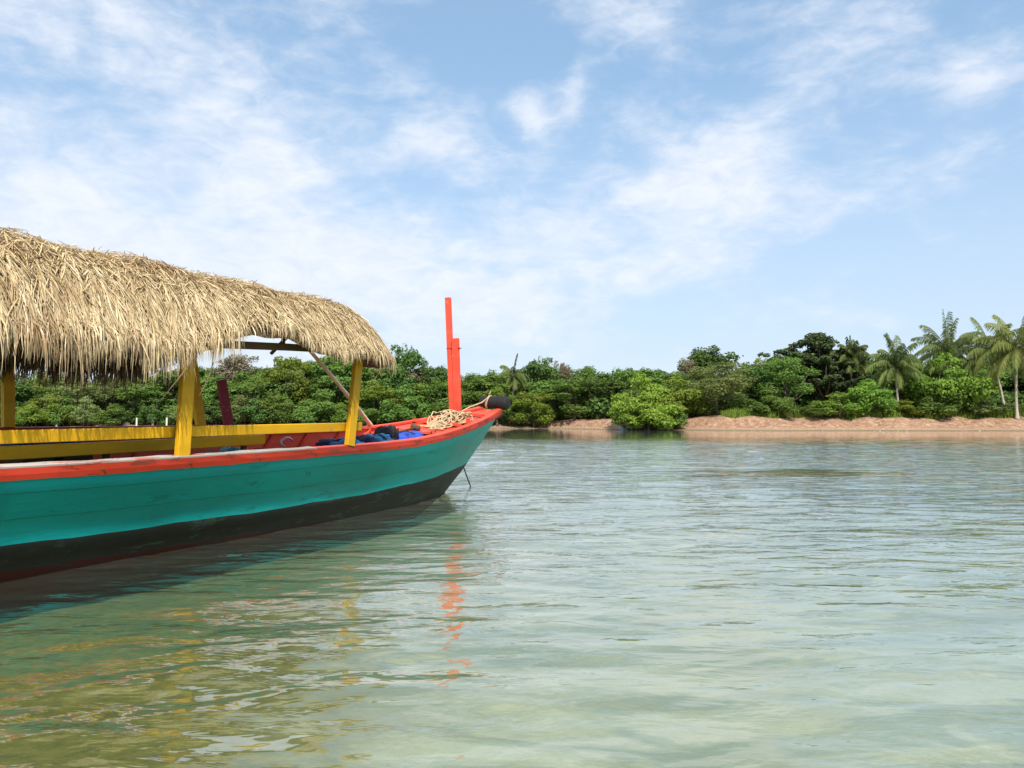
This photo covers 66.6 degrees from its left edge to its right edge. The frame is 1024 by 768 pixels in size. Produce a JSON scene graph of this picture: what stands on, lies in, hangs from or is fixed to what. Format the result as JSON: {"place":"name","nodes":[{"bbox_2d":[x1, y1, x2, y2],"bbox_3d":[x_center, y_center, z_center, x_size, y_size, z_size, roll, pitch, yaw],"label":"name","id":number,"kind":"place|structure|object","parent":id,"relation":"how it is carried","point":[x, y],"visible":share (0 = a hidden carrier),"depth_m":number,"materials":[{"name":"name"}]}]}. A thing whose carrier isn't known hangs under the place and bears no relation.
{"place":"outdoors","nodes":[
{"label":"outdoors","id":0,"kind":"place"},
{"bbox_2d":[0,414,1023,767],"bbox_3d":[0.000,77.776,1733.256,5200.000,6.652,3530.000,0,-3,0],"label":"ground","id":1,"kind":"structure","parent":0,"point":[656,700],"depth_m":5.65,"materials":[{"name":"sand"}]},
{"bbox_2d":[0,374,34,412],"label":"tree","id":2,"kind":"object","parent":1,"relation":"on","point":[20,390],"visible":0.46,"depth_m":120.77,"materials":[{"name":"green plant"}]},
{"bbox_2d":[15,403,45,426],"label":"shrub","id":3,"kind":"object","parent":1,"relation":"on","point":[22,419],"visible":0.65,"depth_m":114.98,"materials":[{"name":"green plant"}]},
{"bbox_2d":[15,398,45,424],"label":"tree","id":4,"kind":"object","parent":1,"relation":"on","point":[33,401],"visible":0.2,"depth_m":118.22,"materials":[{"name":"green plant"}]},
{"bbox_2d":[15,389,75,405],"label":"tree","id":5,"kind":"object","parent":1,"relation":"on","point":[22,399],"visible":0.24,"depth_m":122.26,"materials":[{"name":"green plant"}]},
{"bbox_2d":[25,371,65,386],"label":"tree","id":6,"kind":"object","parent":1,"relation":"on","point":[35,382],"visible":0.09,"depth_m":134.19,"materials":[{"name":"green plant"}]},
{"bbox_2d":[26,394,79,425],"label":"shrub","id":7,"kind":"object","parent":1,"relation":"on","point":[55,406],"visible":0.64,"depth_m":115.61,"materials":[{"name":"green plant"}]},
{"bbox_2d":[29,387,78,405],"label":"tree","id":8,"kind":"object","parent":1,"relation":"on","point":[44,391],"visible":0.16,"depth_m":123.36,"materials":[{"name":"green plant"}]},
{"bbox_2d":[43,395,84,425],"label":"shrub","id":9,"kind":"object","parent":1,"relation":"on","point":[64,408],"visible":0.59,"depth_m":115.87,"materials":[{"name":"green plant"}]},
{"bbox_2d":[37,382,111,422],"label":"tree","id":10,"kind":"object","parent":1,"relation":"on","point":[77,393],"visible":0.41,"depth_m":119.65,"materials":[{"name":"green plant"}]},
{"bbox_2d":[69,395,104,425],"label":"shrub","id":11,"kind":"object","parent":1,"relation":"on","point":[81,414],"visible":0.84,"depth_m":116.11,"materials":[{"name":"green plant"}]},
{"bbox_2d":[82,377,132,410],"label":"tree","id":12,"kind":"object","parent":1,"relation":"on","point":[100,393],"visible":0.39,"depth_m":120.64,"materials":[{"name":"green plant"}]},
{"bbox_2d":[87,403,138,425],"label":"shrub","id":13,"kind":"object","parent":1,"relation":"on","point":[105,417],"visible":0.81,"depth_m":114.84,"materials":[{"name":"green plant"}]},
{"bbox_2d":[112,403,140,423],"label":"shrub","id":14,"kind":"object","parent":1,"relation":"on","point":[128,406],"visible":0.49,"depth_m":117.41,"materials":[{"name":"green plant"}]},
{"bbox_2d":[113,384,177,422],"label":"tree","id":15,"kind":"object","parent":1,"relation":"on","point":[139,390],"visible":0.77,"depth_m":117.34,"materials":[{"name":"green plant"}]},
{"bbox_2d":[133,396,167,425],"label":"shrub","id":16,"kind":"object","parent":1,"relation":"on","point":[150,412],"visible":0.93,"depth_m":116.00,"materials":[{"name":"green plant"}]},
{"bbox_2d":[158,403,176,425],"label":"shrub","id":17,"kind":"object","parent":1,"relation":"on","point":[172,422],"visible":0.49,"depth_m":116.54,"materials":[{"name":"green plant"}]},
{"bbox_2d":[141,368,207,405],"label":"tree","id":18,"kind":"object","parent":1,"relation":"on","point":[160,380],"visible":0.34,"depth_m":120.30,"materials":[{"name":"green plant"}]},
{"bbox_2d":[192,398,234,424],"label":"shrub","id":19,"kind":"object","parent":1,"relation":"on","point":[214,415],"visible":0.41,"depth_m":116.19,"materials":[{"name":"green plant"}]},
{"bbox_2d":[198,365,229,379],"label":"tree","id":20,"kind":"object","parent":1,"relation":"on","point":[202,371],"visible":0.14,"depth_m":132.04,"materials":[{"name":"green plant"}]},
{"bbox_2d":[200,374,233,422],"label":"tree","id":21,"kind":"object","parent":1,"relation":"on","point":[210,389],"visible":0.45,"depth_m":117.94,"materials":[{"name":"green plant"}]},
{"bbox_2d":[212,353,268,380],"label":"tree","id":22,"kind":"object","parent":1,"relation":"on","point":[230,365],"visible":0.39,"depth_m":130.24,"materials":[{"name":"grey plant"}]},
{"bbox_2d":[231,395,253,424],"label":"shrub","id":23,"kind":"object","parent":1,"relation":"on","point":[236,406],"visible":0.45,"depth_m":116.30,"materials":[{"name":"green plant"}]},
{"bbox_2d":[229,380,272,406],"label":"tree","id":24,"kind":"object","parent":1,"relation":"on","point":[257,388],"visible":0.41,"depth_m":119.02,"materials":[{"name":"green plant"}]},
{"bbox_2d":[232,397,274,423],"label":"shrub","id":25,"kind":"object","parent":1,"relation":"on","point":[248,410],"visible":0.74,"depth_m":114.90,"materials":[{"name":"green plant"}]},
{"bbox_2d":[228,371,278,403],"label":"tree","id":26,"kind":"object","parent":1,"relation":"on","point":[243,375],"visible":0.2,"depth_m":121.40,"materials":[{"name":"green plant"}]},
{"bbox_2d":[238,367,298,405],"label":"tree","id":27,"kind":"object","parent":1,"relation":"on","point":[278,389],"visible":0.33,"depth_m":121.79,"materials":[{"name":"green plant"}]},
{"bbox_2d":[249,392,296,424],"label":"tree","id":28,"kind":"object","parent":1,"relation":"on","point":[270,403],"visible":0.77,"depth_m":115.41,"materials":[{"name":"green plant"}]},
{"bbox_2d":[270,393,296,423],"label":"shrub","id":29,"kind":"object","parent":1,"relation":"on","point":[285,397],"visible":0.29,"depth_m":116.71,"materials":[{"name":"green plant"}]},
{"bbox_2d":[258,356,313,404],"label":"tree","id":30,"kind":"object","parent":1,"relation":"on","point":[287,366],"visible":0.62,"depth_m":122.23,"materials":[{"name":"green plant"}]},
{"bbox_2d":[273,369,317,404],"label":"tree","id":31,"kind":"object","parent":1,"relation":"on","point":[295,374],"visible":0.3,"depth_m":122.62,"materials":[{"name":"green plant"}]},
{"bbox_2d":[307,368,364,410],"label":"tree","id":32,"kind":"object","parent":1,"relation":"on","point":[315,386],"visible":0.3,"depth_m":120.70,"materials":[{"name":"green plant"}]},
{"bbox_2d":[326,402,347,422],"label":"shrub","id":33,"kind":"object","parent":1,"relation":"on","point":[340,404],"visible":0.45,"depth_m":115.25,"materials":[{"name":"green plant"}]},
{"bbox_2d":[307,356,371,404],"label":"tree","id":34,"kind":"object","parent":1,"relation":"on","point":[332,364],"visible":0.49,"depth_m":120.83,"materials":[{"name":"green plant"}]},
{"bbox_2d":[331,367,381,408],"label":"tree","id":35,"kind":"object","parent":1,"relation":"on","point":[365,382],"visible":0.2,"depth_m":123.94,"materials":[{"name":"green plant"}]},
{"bbox_2d":[357,401,384,424],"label":"shrub","id":36,"kind":"object","parent":1,"relation":"on","point":[370,412],"visible":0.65,"depth_m":116.32,"materials":[{"name":"green plant"}]},
{"bbox_2d":[359,384,402,424],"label":"tree","id":37,"kind":"object","parent":1,"relation":"on","point":[366,394],"visible":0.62,"depth_m":116.47,"materials":[{"name":"green plant"}]},
{"bbox_2d":[371,368,395,399],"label":"tree","id":38,"kind":"object","parent":1,"relation":"on","point":[382,375],"visible":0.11,"depth_m":126.94,"materials":[{"name":"green plant"}]},
{"bbox_2d":[379,343,428,402],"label":"tree","id":39,"kind":"object","parent":1,"relation":"on","point":[410,359],"visible":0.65,"depth_m":124.22,"materials":[{"name":"green plant"}]},
{"bbox_2d":[377,384,436,421],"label":"tree","id":40,"kind":"object","parent":1,"relation":"on","point":[413,404],"visible":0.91,"depth_m":114.83,"materials":[{"name":"green plant"}]},
{"bbox_2d":[414,378,448,418],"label":"tree","id":41,"kind":"object","parent":1,"relation":"on","point":[438,391],"visible":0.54,"depth_m":116.90,"materials":[{"name":"green plant"}]},
{"bbox_2d":[418,364,447,388],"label":"tree","id":42,"kind":"object","parent":1,"relation":"on","point":[438,372],"visible":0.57,"depth_m":123.98,"materials":[{"name":"green plant"}]},
{"bbox_2d":[461,372,509,409],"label":"tree","id":43,"kind":"object","parent":1,"relation":"on","point":[474,385],"visible":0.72,"depth_m":116.15,"materials":[{"name":"green plant"}]},
{"bbox_2d":[481,381,528,407],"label":"tree","id":44,"kind":"object","parent":1,"relation":"on","point":[507,392],"visible":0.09,"depth_m":124.81,"materials":[{"name":"green plant"}]},
{"bbox_2d":[499,353,526,399],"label":"palm tree","id":45,"kind":"object","parent":1,"relation":"on","point":[517,373],"visible":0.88,"depth_m":120.75,"materials":[{"name":"green plant"}]},
{"bbox_2d":[499,400,528,425],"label":"shrub","id":46,"kind":"object","parent":1,"relation":"on","point":[505,417],"visible":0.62,"depth_m":116.29,"materials":[{"name":"green plant"}]},
{"bbox_2d":[508,391,558,427],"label":"tree","id":47,"kind":"object","parent":1,"relation":"on","point":[544,417],"visible":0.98,"depth_m":114.75,"materials":[{"name":"green plant"}]},
{"bbox_2d":[520,355,559,399],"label":"tree","id":48,"kind":"object","parent":1,"relation":"on","point":[539,370],"visible":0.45,"depth_m":129.01,"materials":[{"name":"green plant"}]},
{"bbox_2d":[522,379,575,416],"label":"tree","id":49,"kind":"object","parent":1,"relation":"on","point":[540,386],"visible":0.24,"depth_m":123.45,"materials":[{"name":"green plant"}]},
{"bbox_2d":[81,388,1023,420],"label":"undergrowth","id":50,"kind":"object","parent":1,"relation":"on","point":[603,403],"visible":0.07,"depth_m":109.49,"materials":[{"name":"green plant"}]},
{"bbox_2d":[544,397,569,419],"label":"shrub","id":51,"kind":"object","parent":1,"relation":"on","point":[554,406],"visible":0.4,"depth_m":119.03,"materials":[{"name":"green plant"}]},
{"bbox_2d":[553,360,572,381],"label":"tree","id":52,"kind":"object","parent":1,"relation":"on","point":[562,367],"visible":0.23,"depth_m":130.01,"materials":[{"name":"brown plant"}]},
{"bbox_2d":[548,378,596,419],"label":"tree","id":53,"kind":"object","parent":1,"relation":"on","point":[561,390],"visible":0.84,"depth_m":114.56,"materials":[{"name":"green plant"}]},
{"bbox_2d":[559,367,588,380],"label":"tree","id":54,"kind":"object","parent":1,"relation":"on","point":[576,375],"visible":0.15,"depth_m":131.31,"materials":[{"name":"green plant"}]},
{"bbox_2d":[557,405,595,418],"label":"shrub","id":55,"kind":"object","parent":1,"relation":"on","point":[566,415],"visible":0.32,"depth_m":116.63,"materials":[{"name":"green plant"}]},
{"bbox_2d":[579,366,595,378],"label":"tree","id":56,"kind":"object","parent":1,"relation":"on","point":[589,372],"visible":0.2,"depth_m":133.62,"materials":[{"name":"green plant"}]},
{"bbox_2d":[578,378,632,417],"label":"tree","id":57,"kind":"object","parent":1,"relation":"on","point":[613,386],"visible":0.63,"depth_m":111.40,"materials":[{"name":"green plant"}]},
{"bbox_2d":[595,366,632,379],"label":"tree","id":58,"kind":"object","parent":1,"relation":"on","point":[602,375],"visible":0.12,"depth_m":137.07,"materials":[{"name":"green plant"}]},
{"bbox_2d":[612,368,656,389],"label":"tree","id":59,"kind":"object","parent":1,"relation":"on","point":[621,373],"visible":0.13,"depth_m":122.41,"materials":[{"name":"green plant"}]},
{"bbox_2d":[607,371,667,429],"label":"tree","id":60,"kind":"object","parent":1,"relation":"on","point":[643,383],"visible":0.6,"depth_m":100.04,"materials":[{"name":"green plant"}]},
{"bbox_2d":[621,367,667,385],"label":"tree","id":61,"kind":"object","parent":1,"relation":"on","point":[654,375],"visible":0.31,"depth_m":121.73,"materials":[{"name":"green plant"}]},
{"bbox_2d":[613,390,683,429],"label":"shrub","id":62,"kind":"object","parent":1,"relation":"on","point":[640,416],"visible":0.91,"depth_m":96.66,"materials":[{"name":"green plant"}]},
{"bbox_2d":[651,404,688,429],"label":"shrub","id":63,"kind":"object","parent":1,"relation":"on","point":[680,419],"visible":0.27,"depth_m":97.97,"materials":[{"name":"green plant"}]},
{"bbox_2d":[657,374,714,416],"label":"tree","id":64,"kind":"object","parent":1,"relation":"on","point":[684,397],"visible":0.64,"depth_m":100.84,"materials":[{"name":"green plant"}]},
{"bbox_2d":[677,357,698,378],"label":"tree","id":65,"kind":"object","parent":1,"relation":"on","point":[687,365],"visible":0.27,"depth_m":125.75,"materials":[{"name":"brown plant"}]},
{"bbox_2d":[684,397,716,416],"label":"shrub","id":66,"kind":"object","parent":1,"relation":"on","point":[696,415],"visible":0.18,"depth_m":102.40,"materials":[{"name":"green plant"}]},
{"bbox_2d":[677,345,743,374],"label":"tree","id":67,"kind":"object","parent":1,"relation":"on","point":[701,356],"visible":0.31,"depth_m":126.01,"materials":[{"name":"green plant"}]},
{"bbox_2d":[673,361,760,414],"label":"tree","id":68,"kind":"object","parent":1,"relation":"on","point":[714,386],"visible":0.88,"depth_m":101.07,"materials":[{"name":"green plant"}]},
{"bbox_2d":[734,365,782,404],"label":"tree","id":69,"kind":"object","parent":1,"relation":"on","point":[755,373],"visible":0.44,"depth_m":103.47,"materials":[{"name":"green plant"}]},
{"bbox_2d":[742,386,800,415],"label":"shrub","id":70,"kind":"object","parent":1,"relation":"on","point":[770,404],"visible":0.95,"depth_m":97.87,"materials":[{"name":"green plant"}]},
{"bbox_2d":[749,356,820,400],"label":"tree","id":71,"kind":"object","parent":1,"relation":"on","point":[791,377],"visible":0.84,"depth_m":100.60,"materials":[{"name":"green plant"}]},
{"bbox_2d":[744,348,837,399],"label":"tree","id":72,"kind":"object","parent":1,"relation":"on","point":[788,352],"visible":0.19,"depth_m":109.64,"materials":[{"name":"green plant"}]},
{"bbox_2d":[794,404,830,415],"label":"shrub","id":73,"kind":"object","parent":1,"relation":"on","point":[812,409],"visible":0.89,"depth_m":97.49,"materials":[{"name":"green plant"}]},
{"bbox_2d":[764,332,880,399],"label":"tree","id":74,"kind":"object","parent":1,"relation":"on","point":[820,345],"visible":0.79,"depth_m":107.15,"materials":[{"name":"green plant"}]},
{"bbox_2d":[807,391,866,417],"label":"shrub","id":75,"kind":"object","parent":1,"relation":"on","point":[834,405],"visible":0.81,"depth_m":98.01,"materials":[{"name":"green plant"}]},
{"bbox_2d":[825,335,870,387],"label":"palm tree","id":76,"kind":"object","parent":1,"relation":"on","point":[854,356],"visible":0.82,"depth_m":106.49,"materials":[{"name":"green plant"}]},
{"bbox_2d":[840,366,884,393],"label":"tree","id":77,"kind":"object","parent":1,"relation":"on","point":[853,370],"visible":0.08,"depth_m":111.52,"materials":[{"name":"green plant"}]},
{"bbox_2d":[840,378,899,416],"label":"shrub","id":78,"kind":"object","parent":1,"relation":"on","point":[885,399],"visible":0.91,"depth_m":97.37,"materials":[{"name":"green plant"}]},
{"bbox_2d":[718,407,1023,419],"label":"grass","id":79,"kind":"structure","parent":1,"relation":"on","point":[735,413],"depth_m":97.56,"materials":[{"name":"green plant"}]},
{"bbox_2d":[865,333,925,401],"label":"palm tree","id":80,"kind":"object","parent":1,"relation":"on","point":[894,364],"visible":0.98,"depth_m":98.98,"materials":[{"name":"green plant"}]},
{"bbox_2d":[879,399,926,414],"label":"shrub","id":81,"kind":"object","parent":1,"relation":"on","point":[903,406],"visible":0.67,"depth_m":96.92,"materials":[{"name":"green plant"}]},
{"bbox_2d":[882,379,930,407],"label":"tree","id":82,"kind":"object","parent":1,"relation":"on","point":[893,386],"visible":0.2,"depth_m":103.12,"materials":[{"name":"green plant"}]},
{"bbox_2d":[913,391,980,416],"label":"shrub","id":83,"kind":"object","parent":1,"relation":"on","point":[941,406],"visible":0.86,"depth_m":95.92,"materials":[{"name":"green plant"}]},
{"bbox_2d":[899,349,1000,411],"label":"tree","id":84,"kind":"object","parent":1,"relation":"on","point":[959,381],"visible":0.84,"depth_m":96.39,"materials":[{"name":"green plant"}]},
{"bbox_2d":[910,309,990,379],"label":"palm tree","id":85,"kind":"object","parent":1,"relation":"on","point":[946,346],"visible":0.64,"depth_m":107.95,"materials":[{"name":"green plant"}]},
{"bbox_2d":[957,399,1013,413],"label":"shrub","id":86,"kind":"object","parent":1,"relation":"on","point":[983,409],"visible":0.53,"depth_m":96.88,"materials":[{"name":"green plant"}]},
{"bbox_2d":[953,317,1023,404],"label":"palm tree","id":87,"kind":"object","parent":1,"relation":"on","point":[978,350],"visible":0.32,"depth_m":104.01,"materials":[{"name":"green plant"}]},
{"bbox_2d":[972,315,1023,419],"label":"palm tree","id":88,"kind":"object","parent":1,"relation":"on","point":[999,348],"visible":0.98,"depth_m":95.88,"materials":[{"name":"green plant"}]},
{"bbox_2d":[975,364,1021,402],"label":"tree","id":89,"kind":"object","parent":1,"relation":"on","point":[1003,380],"visible":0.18,"depth_m":114.73,"materials":[{"name":"green plant"}]},
{"bbox_2d":[1002,360,1023,401],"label":"tree","id":90,"kind":"object","parent":1,"relation":"on","point":[1019,378],"visible":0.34,"depth_m":114.10,"materials":[{"name":"green plant"}]},
{"bbox_2d":[0,429,1023,729],"bbox_3d":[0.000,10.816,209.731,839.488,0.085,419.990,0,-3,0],"label":"water","id":91,"kind":"structure","parent":0,"point":[848,469],"depth_m":10.33,"materials":[{"name":"liquid"}]},
{"bbox_2d":[0,227,501,608],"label":"boat","id":92,"kind":"object","parent":91,"relation":"on","point":[126,492],"visible":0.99,"depth_m":8.27,"materials":[{"name":"teal paint"}]},
{"bbox_2d":[0,442,57,463],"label":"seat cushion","id":93,"kind":"object","parent":92,"relation":"on","point":[28,460],"visible":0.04,"depth_m":8.06,"materials":[{"name":"black fabric"}]},
{"bbox_2d":[55,441,95,460],"bbox_3d":[-4.869,0.843,8.560,0.400,0.485,0.360,-1,-3,27],"label":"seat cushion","id":94,"kind":"object","parent":92,"relation":"on","point":[79,458],"visible":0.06,"depth_m":8.45,"materials":[{"name":"black fabric"}]},
{"bbox_2d":[315,438,335,445],"bbox_3d":[-2.785,0.941,11.984,0.486,0.208,0.315,-1,-3,27],"label":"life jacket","id":95,"kind":"object","parent":92,"relation":"on","point":[323,442],"visible":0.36,"depth_m":11.88,"materials":[{"name":"blue fabric"}]},
{"bbox_2d":[309,352,373,425],"bbox_3d":[-2.756,0.085,12.556,0.082,1.299,2.691,-1,-3,12],"label":"bamboo pole","id":96,"kind":"object","parent":92,"relation":"on","point":[340,386],"visible":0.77,"depth_m":12.41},
{"bbox_2d":[336,435,380,442],"bbox_3d":[-2.339,0.927,11.909,0.706,0.307,0.635,0,-3,10],"label":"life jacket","id":97,"kind":"object","parent":92,"relation":"on","point":[366,438],"visible":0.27,"depth_m":11.73,"materials":[{"name":"blue fabric"}]},
{"bbox_2d":[365,433,393,441],"bbox_3d":[-2.178,0.938,12.402,0.576,0.316,0.421,-2,-3,38],"label":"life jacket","id":98,"kind":"object","parent":92,"relation":"on","point":[382,437],"visible":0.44,"depth_m":12.33,"materials":[{"name":"blue fabric"}]},
{"bbox_2d":[374,424,399,439],"bbox_3d":[-2.045,0.881,12.730,0.447,0.451,0.367,-1,-3,27],"label":"bag","id":99,"kind":"object","parent":92,"relation":"on","point":[391,430],"visible":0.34,"depth_m":12.66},
{"bbox_2d":[397,431,422,439],"bbox_3d":[-1.737,0.957,13.075,0.584,0.353,0.639,-1,-3,18],"label":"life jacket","id":100,"kind":"object","parent":92,"relation":"on","point":[407,434],"visible":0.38,"depth_m":12.86,"materials":[{"name":"blue fabric"}]},
{"bbox_2d":[422,408,477,429],"bbox_3d":[-1.203,0.634,14.268,0.858,0.418,1.702,-1,-3,16],"label":"rope","id":101,"kind":"object","parent":92,"relation":"on","point":[451,417],"visible":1,"depth_m":14.29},
{"bbox_2d":[462,391,510,411],"bbox_3d":[-0.591,0.384,15.705,0.666,0.527,1.358,-1,-3,27],"label":"fender","id":102,"kind":"object","parent":92,"relation":"attached to","point":[495,402],"visible":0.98,"depth_m":16.05,"materials":[{"name":"black rubber"}]},
{"bbox_2d":[293,388,346,423],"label":"tree","id":103,"kind":"object","parent":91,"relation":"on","point":[305,411],"visible":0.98,"depth_m":114.33,"materials":[{"name":"green plant"}]},
{"bbox_2d":[479,386,517,425],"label":"tree","id":104,"kind":"object","parent":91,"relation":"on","point":[495,392],"visible":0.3,"depth_m":114.94,"materials":[{"name":"green plant"}]},
{"bbox_2d":[0,0,1023,382],"label":"sky","id":105,"kind":"structure","parent":0,"point":[602,185],"materials":[{"name":"blue"}]},
{"bbox_2d":[20,416,1022,430],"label":"beach stones","id":106,"kind":"object","parent":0,"point":[748,428],"visible":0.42,"depth_m":96.45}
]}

